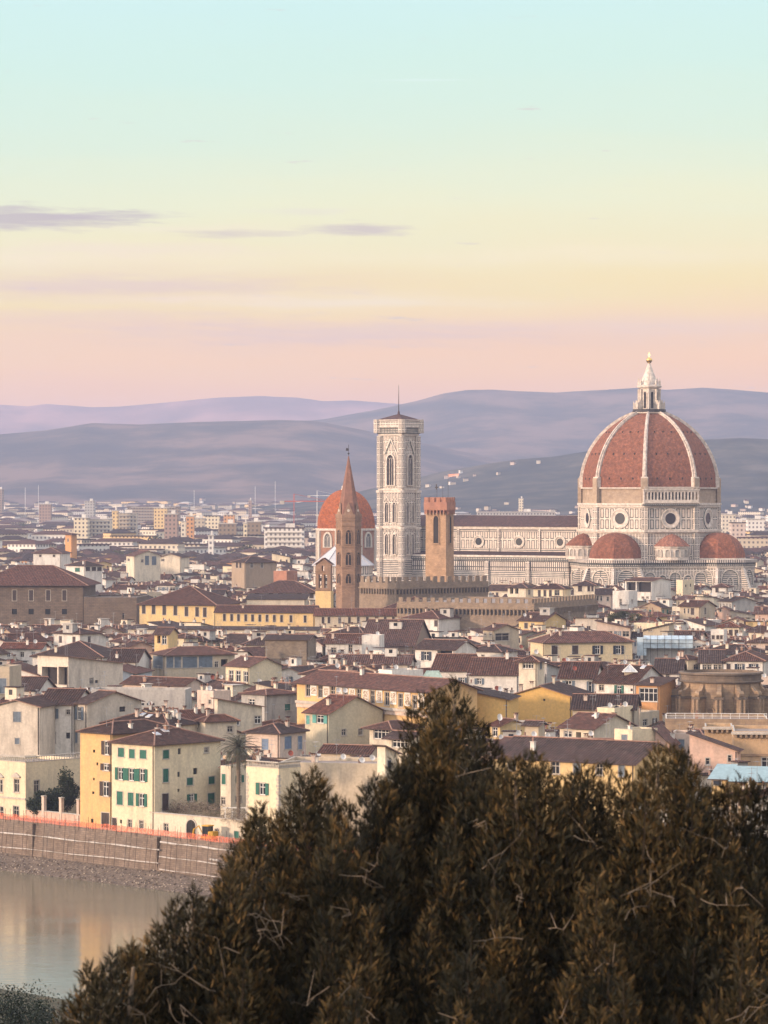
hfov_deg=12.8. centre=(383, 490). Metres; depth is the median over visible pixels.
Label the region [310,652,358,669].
house
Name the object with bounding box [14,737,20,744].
window
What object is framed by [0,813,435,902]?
quay wall
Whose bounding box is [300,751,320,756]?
house
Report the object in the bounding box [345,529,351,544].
window
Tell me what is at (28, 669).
house
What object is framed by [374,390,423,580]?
bell tower
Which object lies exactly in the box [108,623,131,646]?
house
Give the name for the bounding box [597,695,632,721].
house
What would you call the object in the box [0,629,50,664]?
house
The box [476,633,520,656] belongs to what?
house
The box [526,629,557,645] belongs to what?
house
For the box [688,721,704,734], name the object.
house
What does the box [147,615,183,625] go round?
house
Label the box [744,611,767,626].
house
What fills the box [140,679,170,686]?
house
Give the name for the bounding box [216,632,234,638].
house
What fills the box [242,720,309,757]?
house
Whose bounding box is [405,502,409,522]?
window
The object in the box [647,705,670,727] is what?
house
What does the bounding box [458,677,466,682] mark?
window
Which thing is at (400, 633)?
house
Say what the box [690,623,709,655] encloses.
house
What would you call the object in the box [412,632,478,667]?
house
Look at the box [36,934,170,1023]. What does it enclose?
cypress tree
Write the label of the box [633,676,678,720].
house
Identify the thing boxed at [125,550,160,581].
house
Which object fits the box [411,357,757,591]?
cathedral
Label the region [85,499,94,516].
apartment block
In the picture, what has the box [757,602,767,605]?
house
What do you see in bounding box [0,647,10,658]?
house
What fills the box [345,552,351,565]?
window
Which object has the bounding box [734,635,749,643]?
house
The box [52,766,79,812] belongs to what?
evergreen tree
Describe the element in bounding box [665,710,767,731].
terrace building
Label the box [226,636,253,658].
house
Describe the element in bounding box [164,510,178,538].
apartment block
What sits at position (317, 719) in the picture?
window
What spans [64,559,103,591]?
house
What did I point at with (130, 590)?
house
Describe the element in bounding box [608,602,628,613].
house
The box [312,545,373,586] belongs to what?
baptistery
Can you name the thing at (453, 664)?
house
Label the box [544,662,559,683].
house
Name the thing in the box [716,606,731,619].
house
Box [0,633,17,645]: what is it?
house
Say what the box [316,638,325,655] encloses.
house
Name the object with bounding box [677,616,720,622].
house
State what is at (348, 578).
window
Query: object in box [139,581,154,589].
house
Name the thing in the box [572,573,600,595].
house
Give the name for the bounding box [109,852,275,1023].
cypress tree
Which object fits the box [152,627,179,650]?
house
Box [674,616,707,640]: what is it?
house
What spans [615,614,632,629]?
house
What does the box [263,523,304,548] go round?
apartment block
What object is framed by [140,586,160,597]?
house
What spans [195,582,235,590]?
house
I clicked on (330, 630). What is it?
house
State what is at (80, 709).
window
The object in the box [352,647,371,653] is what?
house
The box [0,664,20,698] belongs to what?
house
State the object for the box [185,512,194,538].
apartment block
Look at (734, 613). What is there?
house
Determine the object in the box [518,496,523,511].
apartment block
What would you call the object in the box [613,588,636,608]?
house
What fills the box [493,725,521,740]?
house
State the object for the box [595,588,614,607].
house
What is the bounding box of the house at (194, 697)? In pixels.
[192,691,196,708]
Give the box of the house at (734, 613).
[730,605,754,620]
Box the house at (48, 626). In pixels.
[32,618,62,635]
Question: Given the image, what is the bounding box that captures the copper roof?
[423,670,442,677]
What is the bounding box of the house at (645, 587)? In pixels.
[623,577,670,600]
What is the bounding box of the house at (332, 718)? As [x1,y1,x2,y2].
[301,676,385,755]
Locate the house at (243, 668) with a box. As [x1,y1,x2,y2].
[223,646,284,685]
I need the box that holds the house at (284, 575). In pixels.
[273,568,296,581]
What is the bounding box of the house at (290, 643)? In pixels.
[262,629,318,664]
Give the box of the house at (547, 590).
[531,582,572,597]
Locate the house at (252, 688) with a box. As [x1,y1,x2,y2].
[243,676,293,691]
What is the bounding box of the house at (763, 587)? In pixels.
[758,577,767,591]
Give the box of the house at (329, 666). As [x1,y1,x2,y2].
[297,654,373,677]
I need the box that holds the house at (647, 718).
[639,706,658,726]
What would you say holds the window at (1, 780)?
in the house at (23, 779)
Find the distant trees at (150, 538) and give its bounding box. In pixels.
[16,520,763,555]
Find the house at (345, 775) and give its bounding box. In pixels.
[281,740,376,836]
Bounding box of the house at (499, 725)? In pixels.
[487,705,524,738]
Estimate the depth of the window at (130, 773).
559.26 m
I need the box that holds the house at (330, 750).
[317,743,376,756]
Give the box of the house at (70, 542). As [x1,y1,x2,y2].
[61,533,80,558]
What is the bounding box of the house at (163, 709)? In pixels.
[142,701,174,712]
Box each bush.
[0,979,61,1023]
[23,995,55,1023]
[44,1002,83,1023]
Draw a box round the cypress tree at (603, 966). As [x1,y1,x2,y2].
[522,755,681,1023]
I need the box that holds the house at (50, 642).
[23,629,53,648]
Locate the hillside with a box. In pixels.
[0,989,121,1023]
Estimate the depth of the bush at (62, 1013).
205.33 m
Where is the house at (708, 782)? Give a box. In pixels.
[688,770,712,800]
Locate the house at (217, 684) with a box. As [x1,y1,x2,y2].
[205,675,251,691]
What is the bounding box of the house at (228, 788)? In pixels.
[220,764,252,818]
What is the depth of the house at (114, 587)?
1295.14 m
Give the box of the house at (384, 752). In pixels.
[372,744,401,780]
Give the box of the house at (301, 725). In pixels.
[275,706,304,727]
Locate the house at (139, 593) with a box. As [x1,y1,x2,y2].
[123,591,152,598]
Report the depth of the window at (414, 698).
645.60 m
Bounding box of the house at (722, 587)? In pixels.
[710,576,733,595]
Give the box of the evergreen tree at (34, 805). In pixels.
[26,790,48,814]
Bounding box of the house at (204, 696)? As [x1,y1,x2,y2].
[197,672,230,708]
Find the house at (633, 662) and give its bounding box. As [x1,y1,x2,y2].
[623,660,643,664]
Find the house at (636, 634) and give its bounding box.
[631,626,642,659]
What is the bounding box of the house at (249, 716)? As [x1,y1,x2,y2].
[210,690,265,730]
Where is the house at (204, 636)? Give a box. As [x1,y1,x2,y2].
[193,630,221,645]
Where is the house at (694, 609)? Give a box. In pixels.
[677,598,717,618]
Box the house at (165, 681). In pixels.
[119,669,206,691]
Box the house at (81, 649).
[29,634,112,665]
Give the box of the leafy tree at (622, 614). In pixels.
[617,610,630,618]
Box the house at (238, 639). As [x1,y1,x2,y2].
[217,633,266,646]
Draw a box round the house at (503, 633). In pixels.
[480,613,520,648]
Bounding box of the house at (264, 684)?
[252,675,296,690]
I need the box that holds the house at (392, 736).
[381,730,418,785]
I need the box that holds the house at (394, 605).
[383,596,422,607]
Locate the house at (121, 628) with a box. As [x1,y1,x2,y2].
[109,621,127,633]
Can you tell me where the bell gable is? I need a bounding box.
[314,558,334,607]
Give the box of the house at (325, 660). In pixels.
[316,639,344,663]
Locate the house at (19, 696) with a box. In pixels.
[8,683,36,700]
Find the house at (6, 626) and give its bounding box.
[0,623,10,628]
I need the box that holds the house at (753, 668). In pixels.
[746,667,761,675]
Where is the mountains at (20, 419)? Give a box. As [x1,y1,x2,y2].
[0,396,399,433]
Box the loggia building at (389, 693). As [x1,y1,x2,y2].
[291,666,483,731]
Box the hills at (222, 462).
[0,420,503,505]
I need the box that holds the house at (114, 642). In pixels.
[109,624,145,646]
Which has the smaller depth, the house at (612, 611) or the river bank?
the river bank
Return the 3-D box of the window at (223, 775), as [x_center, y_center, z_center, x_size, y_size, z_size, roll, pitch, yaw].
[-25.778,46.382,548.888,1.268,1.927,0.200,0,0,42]
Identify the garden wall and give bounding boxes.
[26,795,79,823]
[150,812,244,841]
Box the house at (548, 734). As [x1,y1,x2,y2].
[545,722,569,736]
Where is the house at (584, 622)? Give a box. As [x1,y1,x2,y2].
[573,613,603,628]
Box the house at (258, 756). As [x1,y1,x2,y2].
[218,747,277,767]
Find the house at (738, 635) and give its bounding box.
[727,630,750,639]
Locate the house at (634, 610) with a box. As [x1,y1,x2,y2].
[614,607,642,613]
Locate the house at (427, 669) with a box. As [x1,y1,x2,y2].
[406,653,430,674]
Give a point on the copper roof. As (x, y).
(432, 673)
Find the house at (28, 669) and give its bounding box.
[0,659,40,675]
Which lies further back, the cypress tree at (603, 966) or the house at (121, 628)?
the house at (121, 628)
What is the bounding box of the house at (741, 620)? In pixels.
[721,614,748,623]
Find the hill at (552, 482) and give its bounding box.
[233,438,767,515]
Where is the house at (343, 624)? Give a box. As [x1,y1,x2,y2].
[330,622,347,631]
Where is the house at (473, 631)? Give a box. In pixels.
[468,628,482,635]
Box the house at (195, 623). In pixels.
[182,618,212,625]
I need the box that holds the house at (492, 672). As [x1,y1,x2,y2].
[466,650,522,692]
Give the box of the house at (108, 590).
[102,588,121,594]
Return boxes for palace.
[0,565,100,624]
[84,588,148,624]
[136,586,243,625]
[213,595,319,626]
[313,608,396,627]
[358,575,488,607]
[396,594,597,634]
[703,723,731,744]
[731,725,767,765]
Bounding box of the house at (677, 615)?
[667,611,679,619]
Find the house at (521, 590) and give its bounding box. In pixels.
[506,583,536,596]
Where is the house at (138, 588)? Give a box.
[119,578,150,593]
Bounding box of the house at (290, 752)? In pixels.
[266,740,292,760]
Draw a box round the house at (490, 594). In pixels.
[488,592,498,596]
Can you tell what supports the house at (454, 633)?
on the ground
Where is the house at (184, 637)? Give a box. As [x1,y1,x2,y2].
[178,633,200,645]
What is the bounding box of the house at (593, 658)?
[583,655,617,667]
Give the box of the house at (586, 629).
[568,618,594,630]
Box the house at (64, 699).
[41,688,90,757]
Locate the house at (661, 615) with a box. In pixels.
[636,608,669,619]
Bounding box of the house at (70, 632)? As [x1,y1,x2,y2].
[50,613,101,646]
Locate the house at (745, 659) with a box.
[721,640,767,675]
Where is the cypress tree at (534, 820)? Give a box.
[443,745,600,1023]
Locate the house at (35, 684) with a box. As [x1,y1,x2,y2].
[21,676,56,695]
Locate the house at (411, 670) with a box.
[378,664,422,675]
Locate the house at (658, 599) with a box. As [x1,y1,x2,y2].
[652,594,675,605]
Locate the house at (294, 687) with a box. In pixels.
[284,676,303,690]
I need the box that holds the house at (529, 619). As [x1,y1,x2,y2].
[516,607,567,629]
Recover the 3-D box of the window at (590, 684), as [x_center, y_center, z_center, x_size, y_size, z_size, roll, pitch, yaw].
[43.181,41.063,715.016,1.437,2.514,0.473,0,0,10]
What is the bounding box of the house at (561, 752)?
[493,735,676,834]
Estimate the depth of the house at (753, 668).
772.85 m
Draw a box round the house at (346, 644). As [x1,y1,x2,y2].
[323,621,371,654]
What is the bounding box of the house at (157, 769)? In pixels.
[107,720,224,833]
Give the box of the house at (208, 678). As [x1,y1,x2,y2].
[196,666,222,683]
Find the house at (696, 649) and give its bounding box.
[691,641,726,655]
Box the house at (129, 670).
[123,663,154,680]
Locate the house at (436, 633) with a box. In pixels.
[429,631,443,638]
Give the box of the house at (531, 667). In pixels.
[513,649,549,689]
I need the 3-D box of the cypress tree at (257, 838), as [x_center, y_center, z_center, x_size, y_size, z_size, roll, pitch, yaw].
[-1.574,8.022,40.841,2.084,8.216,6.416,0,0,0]
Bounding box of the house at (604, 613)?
[597,607,609,617]
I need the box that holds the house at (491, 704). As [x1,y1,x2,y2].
[468,673,521,737]
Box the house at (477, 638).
[461,632,482,643]
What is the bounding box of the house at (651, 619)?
[627,611,662,623]
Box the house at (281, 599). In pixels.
[245,594,309,604]
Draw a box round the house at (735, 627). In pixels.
[714,618,745,635]
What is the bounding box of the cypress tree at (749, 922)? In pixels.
[654,768,767,1023]
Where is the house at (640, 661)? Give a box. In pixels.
[613,655,642,664]
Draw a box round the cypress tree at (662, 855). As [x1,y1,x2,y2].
[585,740,748,1023]
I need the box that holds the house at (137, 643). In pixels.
[120,626,153,655]
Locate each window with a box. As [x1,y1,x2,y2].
[0,678,6,693]
[0,779,2,792]
[0,806,3,815]
[12,590,16,600]
[12,711,21,722]
[12,805,18,816]
[13,778,19,792]
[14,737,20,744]
[29,590,33,600]
[33,779,39,793]
[46,590,50,600]
[55,708,57,718]
[62,590,66,600]
[65,709,70,715]
[74,731,77,743]
[75,706,82,720]
[89,677,93,684]
[99,781,109,796]
[100,763,109,771]
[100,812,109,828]
[101,740,109,755]
[112,817,116,829]
[115,766,124,780]
[116,790,123,805]
[117,747,124,757]
[119,706,124,711]
[125,767,136,781]
[127,792,133,806]
[127,819,132,828]
[128,748,135,758]
[136,792,146,807]
[137,768,146,782]
[138,819,143,829]
[139,749,146,759]
[142,605,145,613]
[145,556,148,564]
[151,605,155,613]
[152,556,156,564]
[152,655,162,669]
[161,635,166,644]
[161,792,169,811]
[162,605,165,614]
[162,749,169,759]
[162,768,169,782]
[162,822,168,832]
[166,656,173,667]
[173,606,176,615]
[174,656,181,667]
[182,656,197,668]
[184,606,188,616]
[186,777,193,785]
[187,793,196,802]
[195,607,198,616]
[198,655,212,667]
[203,607,206,616]
[207,792,214,804]
[208,775,215,784]
[214,661,218,667]
[220,773,226,784]
[220,796,225,805]
[226,725,233,732]
[230,670,233,680]
[233,830,239,839]
[235,670,240,681]
[243,671,247,682]
[248,698,254,704]
[254,715,261,724]
[256,782,268,795]
[258,614,261,621]
[261,738,268,750]
[265,614,268,621]
[284,703,290,710]
[284,735,292,749]
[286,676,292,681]
[289,615,292,622]
[297,735,302,749]
[303,615,306,622]
[305,685,310,696]
[305,715,309,724]
[312,714,326,723]
[319,686,322,698]
[321,616,324,623]
[327,616,330,623]
[330,686,334,693]
[331,647,336,652]
[336,529,340,544]
[336,551,340,565]
[336,573,340,583]
[341,728,346,736]
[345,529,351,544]
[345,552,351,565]
[345,573,351,583]
[348,644,352,652]
[356,529,360,544]
[356,551,360,565]
[356,573,359,583]
[356,688,360,696]
[358,728,363,735]
[371,690,374,704]
[373,730,388,739]
[384,502,389,522]
[384,533,389,554]
[384,691,389,705]
[385,453,395,485]
[391,502,396,522]
[391,533,396,554]
[391,740,407,748]
[397,693,402,707]
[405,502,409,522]
[405,533,409,554]
[406,453,413,485]
[411,502,414,522]
[411,533,414,554]
[412,694,416,708]
[421,651,430,660]
[432,515,439,543]
[449,515,451,543]
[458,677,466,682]
[474,678,483,684]
[492,727,497,736]
[495,632,509,641]
[522,663,533,668]
[550,762,560,774]
[551,645,558,654]
[554,590,559,595]
[562,680,574,685]
[563,730,571,736]
[572,645,578,654]
[572,763,580,773]
[587,681,592,691]
[592,645,602,654]
[595,764,602,775]
[598,684,604,691]
[613,645,623,654]
[614,684,623,693]
[617,765,624,776]
[621,734,627,739]
[622,631,628,636]
[633,653,639,658]
[639,687,657,701]
[642,718,647,726]
[678,739,685,749]
[690,607,694,614]
[704,757,710,765]
[712,780,721,785]
[726,663,730,668]
[727,754,731,762]
[735,663,744,669]
[749,663,757,666]
[761,756,767,765]
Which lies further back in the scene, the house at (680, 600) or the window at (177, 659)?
the house at (680, 600)
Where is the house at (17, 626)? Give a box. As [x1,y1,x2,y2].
[4,623,46,633]
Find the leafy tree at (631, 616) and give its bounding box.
[628,613,642,623]
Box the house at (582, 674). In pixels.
[557,656,603,692]
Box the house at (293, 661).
[282,656,312,668]
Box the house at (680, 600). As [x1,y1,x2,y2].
[674,592,696,605]
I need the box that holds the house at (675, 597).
[672,593,680,602]
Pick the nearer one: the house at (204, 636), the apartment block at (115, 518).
the house at (204, 636)
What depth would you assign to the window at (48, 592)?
1092.31 m
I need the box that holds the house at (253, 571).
[230,551,277,588]
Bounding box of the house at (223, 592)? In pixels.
[203,586,228,596]
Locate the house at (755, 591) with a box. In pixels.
[739,588,765,594]
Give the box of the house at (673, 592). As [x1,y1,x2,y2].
[671,589,675,598]
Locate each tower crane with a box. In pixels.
[280,494,324,503]
[307,491,330,497]
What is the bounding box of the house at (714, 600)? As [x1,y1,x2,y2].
[693,595,721,609]
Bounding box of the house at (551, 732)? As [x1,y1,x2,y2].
[545,729,557,736]
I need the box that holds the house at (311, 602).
[308,599,314,604]
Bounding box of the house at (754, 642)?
[744,632,767,650]
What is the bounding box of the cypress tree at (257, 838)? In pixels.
[169,799,317,1023]
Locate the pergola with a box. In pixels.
[223,807,245,817]
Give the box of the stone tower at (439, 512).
[424,474,458,581]
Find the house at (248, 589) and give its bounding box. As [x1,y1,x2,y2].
[240,587,257,598]
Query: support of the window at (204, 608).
in the palace at (189, 603)
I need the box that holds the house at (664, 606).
[640,593,672,614]
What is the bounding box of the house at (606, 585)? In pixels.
[599,581,611,587]
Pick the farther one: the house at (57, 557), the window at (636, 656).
the house at (57, 557)
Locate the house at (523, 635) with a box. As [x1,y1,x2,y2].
[519,626,537,649]
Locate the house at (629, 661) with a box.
[618,659,644,664]
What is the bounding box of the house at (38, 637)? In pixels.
[0,624,48,641]
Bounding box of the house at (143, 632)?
[110,628,151,642]
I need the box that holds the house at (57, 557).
[32,547,71,568]
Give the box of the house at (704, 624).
[683,618,720,630]
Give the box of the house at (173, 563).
[160,553,190,576]
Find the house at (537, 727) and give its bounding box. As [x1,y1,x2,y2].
[521,719,548,735]
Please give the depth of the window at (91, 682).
748.90 m
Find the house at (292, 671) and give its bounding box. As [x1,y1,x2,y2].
[282,664,320,681]
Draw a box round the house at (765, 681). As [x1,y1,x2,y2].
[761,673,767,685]
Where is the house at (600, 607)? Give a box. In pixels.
[597,600,609,611]
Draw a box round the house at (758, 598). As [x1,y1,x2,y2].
[739,585,764,603]
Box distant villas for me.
[11,460,767,514]
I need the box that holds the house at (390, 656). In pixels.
[336,637,416,667]
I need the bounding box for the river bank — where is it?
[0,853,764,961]
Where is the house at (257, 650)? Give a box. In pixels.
[237,644,264,656]
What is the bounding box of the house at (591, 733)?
[566,718,613,738]
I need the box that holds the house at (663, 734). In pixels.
[652,723,680,749]
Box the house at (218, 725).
[194,708,240,754]
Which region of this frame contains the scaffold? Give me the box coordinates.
[637,635,692,664]
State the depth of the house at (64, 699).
634.00 m
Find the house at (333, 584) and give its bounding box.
[332,579,335,590]
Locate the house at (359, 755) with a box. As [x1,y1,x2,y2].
[349,755,369,756]
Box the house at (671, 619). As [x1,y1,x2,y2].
[662,614,685,624]
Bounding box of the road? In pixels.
[2,816,235,842]
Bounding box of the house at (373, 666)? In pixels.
[358,661,393,670]
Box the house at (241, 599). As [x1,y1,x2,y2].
[234,595,246,604]
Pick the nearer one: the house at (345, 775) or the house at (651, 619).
the house at (345, 775)
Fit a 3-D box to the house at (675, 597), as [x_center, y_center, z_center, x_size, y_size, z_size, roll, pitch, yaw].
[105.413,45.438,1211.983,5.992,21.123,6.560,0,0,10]
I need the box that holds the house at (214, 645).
[198,634,224,649]
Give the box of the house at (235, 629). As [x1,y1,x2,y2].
[128,620,321,633]
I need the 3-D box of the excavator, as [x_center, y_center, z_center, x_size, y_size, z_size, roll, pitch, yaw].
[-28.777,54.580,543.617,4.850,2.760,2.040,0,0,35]
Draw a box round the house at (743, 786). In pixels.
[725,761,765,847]
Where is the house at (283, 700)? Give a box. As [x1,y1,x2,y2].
[238,672,296,722]
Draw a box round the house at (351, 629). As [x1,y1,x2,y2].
[322,621,364,636]
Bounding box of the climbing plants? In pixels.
[167,796,249,824]
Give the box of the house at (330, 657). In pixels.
[328,641,355,663]
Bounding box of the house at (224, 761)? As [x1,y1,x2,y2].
[221,741,282,764]
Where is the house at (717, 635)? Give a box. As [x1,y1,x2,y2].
[711,617,726,644]
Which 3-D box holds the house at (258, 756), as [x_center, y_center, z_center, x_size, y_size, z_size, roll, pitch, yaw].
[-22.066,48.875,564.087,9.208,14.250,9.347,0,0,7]
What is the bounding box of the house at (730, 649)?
[696,642,766,657]
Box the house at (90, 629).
[59,627,105,633]
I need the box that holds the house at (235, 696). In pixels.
[196,674,242,701]
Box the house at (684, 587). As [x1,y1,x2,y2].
[676,578,693,595]
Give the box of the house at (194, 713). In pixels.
[177,704,213,727]
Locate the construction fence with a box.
[0,808,352,851]
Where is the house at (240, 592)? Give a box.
[235,586,255,597]
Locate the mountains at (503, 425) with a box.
[309,388,767,460]
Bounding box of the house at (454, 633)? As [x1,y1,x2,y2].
[447,631,479,644]
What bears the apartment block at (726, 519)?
on the ground
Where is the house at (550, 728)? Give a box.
[519,715,559,736]
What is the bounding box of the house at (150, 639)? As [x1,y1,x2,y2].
[145,628,178,648]
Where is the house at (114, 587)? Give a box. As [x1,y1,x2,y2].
[104,580,127,592]
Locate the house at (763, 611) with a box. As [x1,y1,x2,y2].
[753,606,767,620]
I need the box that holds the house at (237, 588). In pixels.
[232,584,246,590]
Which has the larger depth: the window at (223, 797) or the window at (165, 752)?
the window at (165, 752)
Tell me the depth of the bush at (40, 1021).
196.03 m
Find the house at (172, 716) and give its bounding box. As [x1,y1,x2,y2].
[99,698,199,731]
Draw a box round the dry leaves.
[161,799,220,813]
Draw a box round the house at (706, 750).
[686,730,743,772]
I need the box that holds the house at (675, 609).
[672,598,686,614]
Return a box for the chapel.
[316,486,376,568]
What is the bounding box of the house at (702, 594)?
[693,589,711,596]
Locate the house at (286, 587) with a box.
[246,580,315,599]
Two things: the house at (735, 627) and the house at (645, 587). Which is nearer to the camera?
the house at (735, 627)
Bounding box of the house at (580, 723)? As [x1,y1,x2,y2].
[556,709,638,737]
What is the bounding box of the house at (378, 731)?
[360,720,423,745]
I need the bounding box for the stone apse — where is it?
[671,669,767,717]
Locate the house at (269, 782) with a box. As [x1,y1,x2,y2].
[246,760,300,842]
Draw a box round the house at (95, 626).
[86,624,110,646]
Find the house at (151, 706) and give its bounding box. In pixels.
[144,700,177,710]
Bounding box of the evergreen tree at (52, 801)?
[45,788,65,811]
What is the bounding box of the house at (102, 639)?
[78,624,107,645]
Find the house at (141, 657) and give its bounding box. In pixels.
[107,636,151,668]
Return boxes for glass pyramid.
[622,664,637,674]
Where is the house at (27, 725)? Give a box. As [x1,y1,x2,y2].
[0,694,56,756]
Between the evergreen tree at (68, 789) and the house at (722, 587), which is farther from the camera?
the house at (722, 587)
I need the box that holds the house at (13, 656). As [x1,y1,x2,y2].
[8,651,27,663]
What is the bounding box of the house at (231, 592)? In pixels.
[227,589,236,596]
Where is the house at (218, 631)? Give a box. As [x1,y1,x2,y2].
[194,629,226,633]
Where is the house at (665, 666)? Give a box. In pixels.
[654,654,686,684]
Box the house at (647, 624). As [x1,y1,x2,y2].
[634,616,683,630]
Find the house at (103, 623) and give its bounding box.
[95,618,124,633]
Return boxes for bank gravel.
[0,852,224,895]
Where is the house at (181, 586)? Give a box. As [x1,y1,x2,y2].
[178,582,195,588]
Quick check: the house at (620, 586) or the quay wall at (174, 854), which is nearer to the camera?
the quay wall at (174, 854)
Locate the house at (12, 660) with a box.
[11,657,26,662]
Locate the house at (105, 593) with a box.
[97,590,116,594]
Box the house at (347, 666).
[328,662,360,671]
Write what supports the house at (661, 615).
on the ground
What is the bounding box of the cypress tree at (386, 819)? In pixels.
[288,763,450,1023]
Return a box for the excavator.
[192,824,217,840]
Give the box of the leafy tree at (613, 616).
[607,613,619,621]
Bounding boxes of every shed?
[707,764,737,807]
[728,766,767,788]
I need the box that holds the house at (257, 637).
[240,624,266,646]
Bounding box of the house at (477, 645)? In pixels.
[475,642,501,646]
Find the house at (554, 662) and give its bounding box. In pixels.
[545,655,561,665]
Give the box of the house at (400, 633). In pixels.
[363,612,431,653]
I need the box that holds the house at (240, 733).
[164,711,245,754]
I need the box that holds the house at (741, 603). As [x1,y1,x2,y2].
[717,591,757,611]
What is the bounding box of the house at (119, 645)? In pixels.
[109,636,153,651]
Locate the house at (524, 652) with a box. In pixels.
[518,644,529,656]
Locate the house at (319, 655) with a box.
[316,650,322,659]
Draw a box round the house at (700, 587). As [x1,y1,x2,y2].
[694,580,711,593]
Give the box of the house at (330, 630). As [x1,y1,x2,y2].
[325,615,352,632]
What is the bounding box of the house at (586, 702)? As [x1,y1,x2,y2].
[569,684,641,726]
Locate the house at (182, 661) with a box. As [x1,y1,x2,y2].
[149,646,237,679]
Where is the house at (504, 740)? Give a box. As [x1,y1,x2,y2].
[497,718,546,744]
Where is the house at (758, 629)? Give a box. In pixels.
[746,619,767,638]
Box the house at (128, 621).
[120,614,148,625]
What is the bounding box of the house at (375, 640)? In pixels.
[362,631,383,653]
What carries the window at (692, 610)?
in the house at (694, 609)
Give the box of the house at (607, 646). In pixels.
[527,629,634,662]
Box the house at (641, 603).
[637,598,648,607]
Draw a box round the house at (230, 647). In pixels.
[220,640,238,650]
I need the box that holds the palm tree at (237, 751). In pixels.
[218,733,260,818]
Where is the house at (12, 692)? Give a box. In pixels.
[1,686,45,699]
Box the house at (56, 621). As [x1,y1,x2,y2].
[54,611,63,624]
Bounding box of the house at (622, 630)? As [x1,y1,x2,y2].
[595,615,633,639]
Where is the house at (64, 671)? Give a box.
[36,645,123,691]
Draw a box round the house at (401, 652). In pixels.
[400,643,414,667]
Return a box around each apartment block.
[0,487,3,512]
[39,501,51,522]
[74,514,90,538]
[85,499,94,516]
[90,516,112,536]
[111,507,118,528]
[111,510,138,534]
[127,504,180,523]
[154,505,167,528]
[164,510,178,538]
[180,517,186,536]
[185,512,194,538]
[195,515,205,527]
[204,512,220,528]
[207,531,214,554]
[218,520,237,534]
[224,512,234,522]
[243,519,247,536]
[246,518,261,534]
[248,498,251,518]
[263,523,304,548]
[477,509,554,515]
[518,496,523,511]
[721,511,735,532]
[729,519,745,539]
[745,516,764,530]
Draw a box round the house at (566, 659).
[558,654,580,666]
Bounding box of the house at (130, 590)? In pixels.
[127,587,140,593]
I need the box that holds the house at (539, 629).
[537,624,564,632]
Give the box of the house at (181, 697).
[91,687,191,708]
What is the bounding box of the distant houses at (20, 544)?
[0,500,767,825]
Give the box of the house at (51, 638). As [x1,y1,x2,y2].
[35,631,53,643]
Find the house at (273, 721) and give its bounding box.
[262,704,296,725]
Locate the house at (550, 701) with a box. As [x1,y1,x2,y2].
[513,672,592,728]
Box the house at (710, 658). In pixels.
[698,645,725,668]
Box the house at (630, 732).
[614,722,656,740]
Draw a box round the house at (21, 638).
[13,636,24,641]
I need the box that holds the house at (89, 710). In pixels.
[73,671,144,757]
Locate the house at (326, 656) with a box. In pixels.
[319,637,337,658]
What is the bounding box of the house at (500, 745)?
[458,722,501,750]
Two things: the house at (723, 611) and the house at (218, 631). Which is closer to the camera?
the house at (218, 631)
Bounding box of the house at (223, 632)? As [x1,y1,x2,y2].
[220,629,228,635]
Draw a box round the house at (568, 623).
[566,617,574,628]
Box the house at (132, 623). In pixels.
[120,614,141,626]
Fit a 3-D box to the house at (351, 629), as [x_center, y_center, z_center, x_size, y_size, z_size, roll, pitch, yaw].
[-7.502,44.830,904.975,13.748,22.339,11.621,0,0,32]
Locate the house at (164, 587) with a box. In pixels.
[155,579,180,593]
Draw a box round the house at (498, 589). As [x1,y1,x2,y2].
[488,581,514,596]
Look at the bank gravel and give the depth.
553.26 m
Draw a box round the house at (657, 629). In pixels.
[641,621,675,636]
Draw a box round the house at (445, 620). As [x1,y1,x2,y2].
[400,607,461,635]
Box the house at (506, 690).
[484,686,514,693]
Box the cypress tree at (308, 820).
[244,763,382,1023]
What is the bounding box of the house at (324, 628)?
[319,623,331,633]
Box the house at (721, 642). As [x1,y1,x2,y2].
[713,636,737,646]
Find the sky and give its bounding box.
[0,0,767,406]
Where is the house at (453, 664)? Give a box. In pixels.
[430,641,477,683]
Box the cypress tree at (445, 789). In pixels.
[356,674,533,1023]
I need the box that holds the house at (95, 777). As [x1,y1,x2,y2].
[76,706,175,828]
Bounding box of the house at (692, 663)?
[674,646,699,669]
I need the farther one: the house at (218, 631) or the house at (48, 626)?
the house at (218, 631)
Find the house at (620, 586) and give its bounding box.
[611,582,624,590]
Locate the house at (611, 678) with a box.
[591,647,663,693]
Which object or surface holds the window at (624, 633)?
in the house at (622, 630)
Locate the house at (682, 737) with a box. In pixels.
[671,728,695,769]
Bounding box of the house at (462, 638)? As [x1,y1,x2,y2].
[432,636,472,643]
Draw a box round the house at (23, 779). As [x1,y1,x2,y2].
[0,752,79,817]

